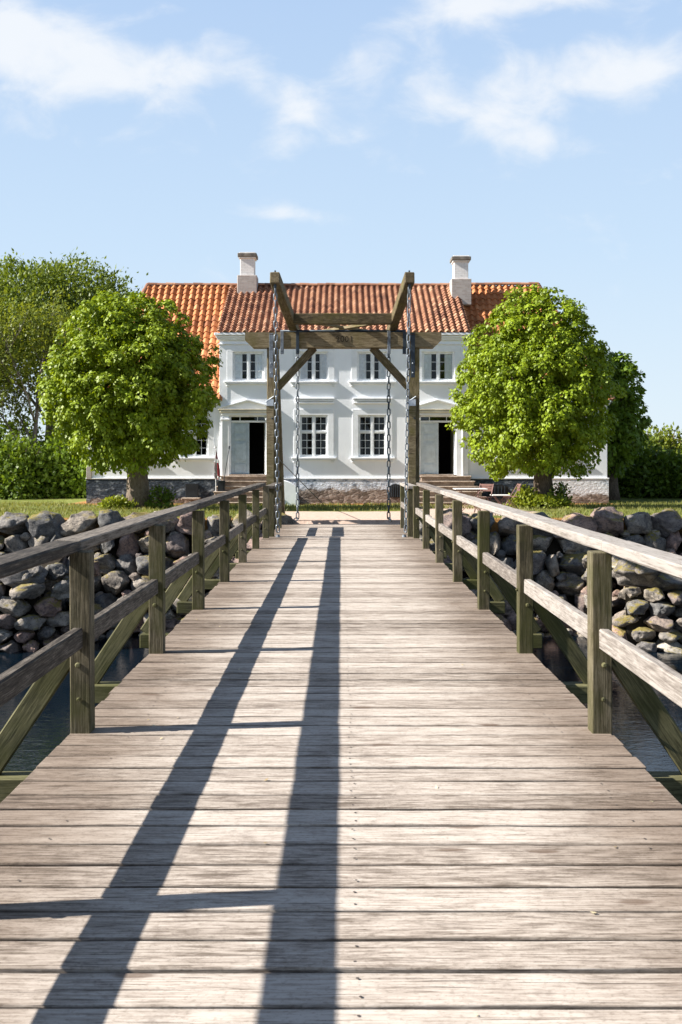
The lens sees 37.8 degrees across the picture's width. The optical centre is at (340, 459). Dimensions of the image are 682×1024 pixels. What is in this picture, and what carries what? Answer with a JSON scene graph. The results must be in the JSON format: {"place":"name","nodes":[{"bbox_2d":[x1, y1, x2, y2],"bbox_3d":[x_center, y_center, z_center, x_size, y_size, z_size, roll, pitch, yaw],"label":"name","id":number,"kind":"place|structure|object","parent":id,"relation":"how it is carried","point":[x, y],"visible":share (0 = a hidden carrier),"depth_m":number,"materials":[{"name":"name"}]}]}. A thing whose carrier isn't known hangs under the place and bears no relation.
{"place":"outdoors","nodes":[
{"label":"outdoors","id":0,"kind":"place"},
{"bbox_2d":[0,633,681,770],"bbox_3d":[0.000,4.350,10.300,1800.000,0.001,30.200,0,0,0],"label":"moat water","id":1,"kind":"structure","parent":0,"point":[49,733],"depth_m":17.31,"materials":[{"name":"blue liquid"}]},
{"bbox_2d":[0,496,681,538],"bbox_3d":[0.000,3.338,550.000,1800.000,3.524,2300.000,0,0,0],"label":"ground","id":2,"kind":"structure","parent":0,"point":[365,514],"depth_m":30.09,"materials":[{"name":"beige gravel"}]},
{"bbox_2d":[0,429,22,498],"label":"bush","id":3,"kind":"object","parent":2,"relation":"on","point":[2,431],"visible":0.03,"depth_m":46.54,"materials":[{"name":"green plant"}]},
{"bbox_2d":[0,287,32,384],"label":"tall tree","id":4,"kind":"object","parent":2,"relation":"on","point":[5,292],"visible":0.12,"depth_m":53.51,"materials":[{"name":"green plant"}]},
{"bbox_2d":[0,411,49,447],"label":"bush","id":5,"kind":"object","parent":2,"relation":"on","point":[4,428],"visible":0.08,"depth_m":52.58,"materials":[{"name":"green plant"}]},
{"bbox_2d":[0,294,54,422],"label":"tall tree","id":6,"kind":"object","parent":2,"relation":"on","point":[7,310],"visible":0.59,"depth_m":49.42,"materials":[{"name":"green plant"}]},
{"bbox_2d":[0,431,68,499],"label":"bush","id":7,"kind":"object","parent":2,"relation":"on","point":[24,460],"visible":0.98,"depth_m":44.70,"materials":[{"name":"green plant"}]},
{"bbox_2d":[0,282,79,449],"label":"tall tree","id":8,"kind":"object","parent":2,"relation":"on","point":[44,343],"visible":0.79,"depth_m":49.70,"materials":[{"name":"green plant"}]},
{"bbox_2d":[19,294,86,421],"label":"tall tree","id":9,"kind":"object","parent":2,"relation":"on","point":[32,363],"visible":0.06,"depth_m":53.24,"materials":[{"name":"green plant"}]},
{"bbox_2d":[39,425,78,492],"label":"bush","id":10,"kind":"object","parent":2,"relation":"on","point":[46,435],"visible":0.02,"depth_m":51.45,"materials":[{"name":"green plant"}]},
{"bbox_2d":[33,428,87,497],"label":"bush","id":11,"kind":"object","parent":2,"relation":"on","point":[73,471],"visible":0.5,"depth_m":45.53,"materials":[{"name":"green plant"}]},
{"bbox_2d":[0,247,147,442],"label":"tall tree","id":12,"kind":"object","parent":2,"relation":"on","point":[53,277],"visible":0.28,"depth_m":57.59,"materials":[{"name":"green plant"}]},
{"bbox_2d":[97,494,138,508],"bbox_3d":[-7.371,1.446,32.920,1.376,0.606,1.030,0,0,-12],"label":"plant","id":13,"kind":"object","parent":2,"relation":"on","point":[116,502],"visible":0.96,"depth_m":32.74,"materials":[{"name":"green plant"}]},
{"bbox_2d":[35,289,222,508],"bbox_3d":[-7.064,-1.990,33.587,6.204,7.559,6.380,0,0,0],"label":"lime tree","id":14,"kind":"object","parent":2,"relation":"on","point":[135,418],"visible":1,"depth_m":32.00,"materials":[{"name":"green plant"}]},
{"bbox_2d":[0,509,294,652],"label":"boulder wall","id":15,"kind":"structure","parent":2,"relation":"on","point":[34,604],"depth_m":25.04,"materials":[{"name":"grey stone"}]},
{"bbox_2d":[143,484,177,509],"bbox_3d":[-5.997,1.285,33.006,1.155,0.956,1.106,0,0,0],"label":"plant","id":16,"kind":"object","parent":2,"relation":"on","point":[165,497],"visible":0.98,"depth_m":32.92,"materials":[{"name":"green plant"}]},
{"bbox_2d":[214,447,219,485],"bbox_3d":[-4.822,0.635,38.730,0.224,2.250,0.110,0,0,0],"label":"flag","id":17,"kind":"object","parent":2,"relation":"on","point":[217,472],"visible":0.98,"depth_m":38.72,"materials":[{"name":"white fabric"}]},
{"bbox_2d":[218,481,224,490],"bbox_3d":[-4.672,1.295,38.900,0.290,0.930,0.290,0,0,0],"label":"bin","id":18,"kind":"object","parent":2,"relation":"on","point":[221,485],"visible":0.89,"depth_m":38.77,"materials":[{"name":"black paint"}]},
{"bbox_2d":[284,480,297,504],"bbox_3d":[-2.013,1.335,39.050,0.676,1.030,0.900,0,0,0],"label":"bulkhead","id":19,"kind":"object","parent":2,"relation":"on","point":[290,492],"visible":0.57,"depth_m":38.60,"materials":[{"name":"white paint"}]},
{"bbox_2d":[0,483,681,1023],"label":"timber bridge","id":20,"kind":"structure","parent":2,"relation":"on","point":[352,701],"depth_m":4.67,"materials":[{"name":"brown wood"}]},
{"bbox_2d":[245,330,441,537],"bbox_3d":[0.055,-0.599,24.590,4.596,5.200,2.162,0,0,22],"label":"drawbridge portal","id":21,"kind":"object","parent":2,"relation":"on","point":[312,341],"visible":0.93,"depth_m":24.41,"materials":[{"name":"brown wood"}]},
{"bbox_2d":[279,459,324,505],"bbox_3d":[-1.048,0.860,30.375,0.024,1.780,11.301,0,0,5],"label":"guy wire","id":22,"kind":"object","parent":21,"relation":"attached to","point":[299,480],"visible":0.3,"depth_m":28.09,"materials":[{"name":"paint"}]},
{"bbox_2d":[270,270,414,330],"bbox_3d":[0.024,-3.424,23.166,2.967,0.920,5.601,0,0,0],"label":"balance lever frame","id":23,"kind":"object","parent":21,"relation":"on","point":[336,321],"visible":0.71,"depth_m":23.66,"materials":[{"name":"brown wood"}]},
{"bbox_2d":[273,288,279,532],"bbox_3d":[-1.329,-1.022,20.489,0.128,5.077,0.094,0,0,-42],"label":"chain","id":24,"kind":"object","parent":23,"relation":"hanging from","point":[276,423],"visible":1,"depth_m":20.48,"materials":[{"name":"metal"}]},
{"bbox_2d":[293,354,299,521],"bbox_3d":[-1.233,-0.696,25.750,0.388,4.633,0.158,0,0,-35],"label":"chain","id":25,"kind":"object","parent":23,"relation":"hanging from","point":[297,428],"visible":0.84,"depth_m":25.82,"materials":[{"name":"metal"}]},
{"bbox_2d":[387,354,391,521],"bbox_3d":[1.260,-0.700,25.783,0.099,4.624,0.244,0,0,-20],"label":"chain","id":26,"kind":"object","parent":23,"relation":"hanging from","point":[388,454],"visible":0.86,"depth_m":25.83,"materials":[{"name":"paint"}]},
{"bbox_2d":[404,288,410,532],"bbox_3d":[1.366,-1.022,20.490,0.150,5.077,0.099,0,0,0],"label":"chain","id":27,"kind":"object","parent":23,"relation":"hanging from","point":[407,387],"visible":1,"depth_m":20.47,"materials":[{"name":"metal"}]},
{"bbox_2d":[266,482,415,537],"bbox_3d":[0.000,1.206,22.409,3.134,1.329,4.092,0,0,0],"label":"drawbridge leaf","id":28,"kind":"object","parent":27,"relation":"hanging from","point":[341,530],"visible":0.84,"depth_m":21.75,"materials":[{"name":"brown wood"}]},
{"bbox_2d":[259,520,434,550],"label":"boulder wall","id":29,"kind":"structure","parent":2,"relation":"on","point":[432,545],"depth_m":25.97,"materials":[{"name":"grey stone"}]},
{"bbox_2d":[86,252,615,505],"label":"manor house","id":30,"kind":"structure","parent":2,"relation":"on","point":[343,431],"depth_m":40.05,"materials":[{"name":"paint"}]},
{"bbox_2d":[173,409,214,461],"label":"window","id":31,"kind":"structure","parent":30,"relation":"in","point":[209,455],"depth_m":40.08,"materials":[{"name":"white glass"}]},
{"bbox_2d":[218,399,265,475],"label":"door","id":32,"kind":"structure","parent":30,"relation":"in","point":[239,430],"depth_m":40.09,"materials":[{"name":"white wood"}]},
{"bbox_2d":[224,346,266,385],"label":"window","id":33,"kind":"structure","parent":30,"relation":"in","point":[234,353],"depth_m":40.02,"materials":[{"name":"white wood"}]},
{"bbox_2d":[290,349,336,385],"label":"window","id":34,"kind":"structure","parent":30,"relation":"in","point":[326,355],"depth_m":40.04,"materials":[{"name":"white glass"}]},
{"bbox_2d":[291,409,335,462],"bbox_3d":[-1.095,-0.943,39.999,1.802,2.140,0.222,0,0,0],"label":"window","id":35,"kind":"structure","parent":30,"relation":"in","point":[328,413],"depth_m":39.97,"materials":[{"name":"white wood"}]},
{"bbox_2d":[349,349,395,385],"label":"window","id":36,"kind":"structure","parent":30,"relation":"in","point":[358,356],"depth_m":40.02,"materials":[{"name":"white glass"}]},
{"bbox_2d":[350,409,394,462],"bbox_3d":[1.256,-0.943,39.999,1.802,2.140,0.222,0,0,0],"label":"window","id":37,"kind":"structure","parent":30,"relation":"in","point":[356,413],"depth_m":39.97,"materials":[{"name":"white wood"}]},
{"bbox_2d":[419,346,459,383],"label":"window","id":38,"kind":"structure","parent":30,"relation":"in","point":[452,353],"depth_m":40.04,"materials":[{"name":"white glass"}]},
{"bbox_2d":[419,399,462,476],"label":"door","id":39,"kind":"structure","parent":30,"relation":"in","point":[428,430],"depth_m":40.10,"materials":[{"name":"white wood"}]},
{"bbox_2d":[453,488,487,510],"bbox_3d":[3.850,1.235,29.700,0.950,0.736,0.688,0,0,0],"label":"bistro table","id":40,"kind":"object","parent":2,"relation":"on","point":[478,489],"visible":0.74,"depth_m":29.45,"materials":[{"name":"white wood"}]},
{"bbox_2d":[474,484,493,512],"bbox_3d":[4.327,1.172,30.113,0.456,0.864,0.521,0,0,29],"label":"folding chair","id":41,"kind":"object","parent":2,"relation":"on","point":[489,488],"visible":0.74,"depth_m":30.25,"materials":[{"name":"brown wood"}]},
{"bbox_2d":[490,494,509,503],"bbox_3d":[4.950,1.359,31.000,0.550,0.516,0.488,0,0,0],"label":"bistro table","id":42,"kind":"object","parent":2,"relation":"on","point":[495,495],"visible":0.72,"depth_m":30.99,"materials":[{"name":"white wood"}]},
{"bbox_2d":[503,483,520,508],"bbox_3d":[5.365,1.193,31.301,0.521,0.864,0.456,0,0,-4],"label":"folding chair","id":43,"kind":"object","parent":2,"relation":"on","point":[518,486],"visible":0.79,"depth_m":31.22,"materials":[{"name":"brown wood"}]},
{"bbox_2d":[504,481,542,507],"bbox_3d":[6.359,1.268,34.229,1.313,1.040,1.233,0,0,-44],"label":"plant","id":44,"kind":"object","parent":2,"relation":"on","point":[523,494],"visible":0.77,"depth_m":34.06,"materials":[{"name":"green plant"}]},
{"bbox_2d":[444,283,627,506],"bbox_3d":[6.727,-2.154,35.010,6.119,8.003,6.052,0,0,0],"label":"lime tree","id":45,"kind":"object","parent":2,"relation":"on","point":[514,360],"visible":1,"depth_m":33.56,"materials":[{"name":"green plant"}]},
{"bbox_2d":[523,488,574,508],"bbox_3d":[7.055,1.383,33.774,1.751,0.791,1.196,0,0,11],"label":"plant","id":46,"kind":"object","parent":2,"relation":"on","point":[544,499],"visible":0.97,"depth_m":33.64,"materials":[{"name":"green plant"}]},
{"bbox_2d":[419,507,681,652],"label":"boulder wall","id":47,"kind":"structure","parent":2,"relation":"on","point":[646,609],"depth_m":25.02,"materials":[{"name":"grey stone"}]},
{"bbox_2d":[550,480,573,507],"bbox_3d":[7.657,1.256,34.606,1.016,1.093,1.035,0,0,37],"label":"plant","id":48,"kind":"object","parent":2,"relation":"on","point":[562,489],"visible":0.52,"depth_m":34.47,"materials":[{"name":"green plant"}]},
{"bbox_2d":[594,340,652,499],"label":"lime tree","id":49,"kind":"object","parent":2,"relation":"on","point":[629,438],"visible":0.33,"depth_m":43.00,"materials":[{"name":"green plant"}]},
{"bbox_2d":[618,440,681,498],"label":"bush","id":50,"kind":"object","parent":2,"relation":"on","point":[646,463],"visible":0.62,"depth_m":45.85,"materials":[{"name":"green plant"}]},
{"bbox_2d":[643,431,666,455],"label":"bush","id":51,"kind":"object","parent":2,"relation":"on","point":[649,441],"depth_m":50.10,"materials":[{"name":"green plant"}]},
{"bbox_2d":[636,448,681,498],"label":"bush","id":52,"kind":"object","parent":2,"relation":"on","point":[677,478],"visible":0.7,"depth_m":45.53,"materials":[{"name":"green plant"}]},
{"bbox_2d":[643,421,681,455],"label":"bush","id":53,"kind":"object","parent":2,"relation":"on","point":[669,441],"visible":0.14,"depth_m":51.50,"materials":[{"name":"green plant"}]},
{"bbox_2d":[0,500,681,518],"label":"lawn grass","id":54,"kind":"structure","parent":0,"point":[78,507],"depth_m":32.90,"materials":[{"name":"green plant"}]},
{"bbox_2d":[0,0,681,442],"label":"sky","id":55,"kind":"structure","parent":0,"point":[326,141],"materials":[{"name":"blue"}]},
{"bbox_2d":[122,598,653,1015],"bbox_3d":[-0.001,1.595,9.385,2.931,0.021,13.595,0,0,0],"label":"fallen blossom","id":56,"kind":"object","parent":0,"point":[435,787],"visible":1,"depth_m":4.62,"materials":[{"name":"beige plant"}]}
]}

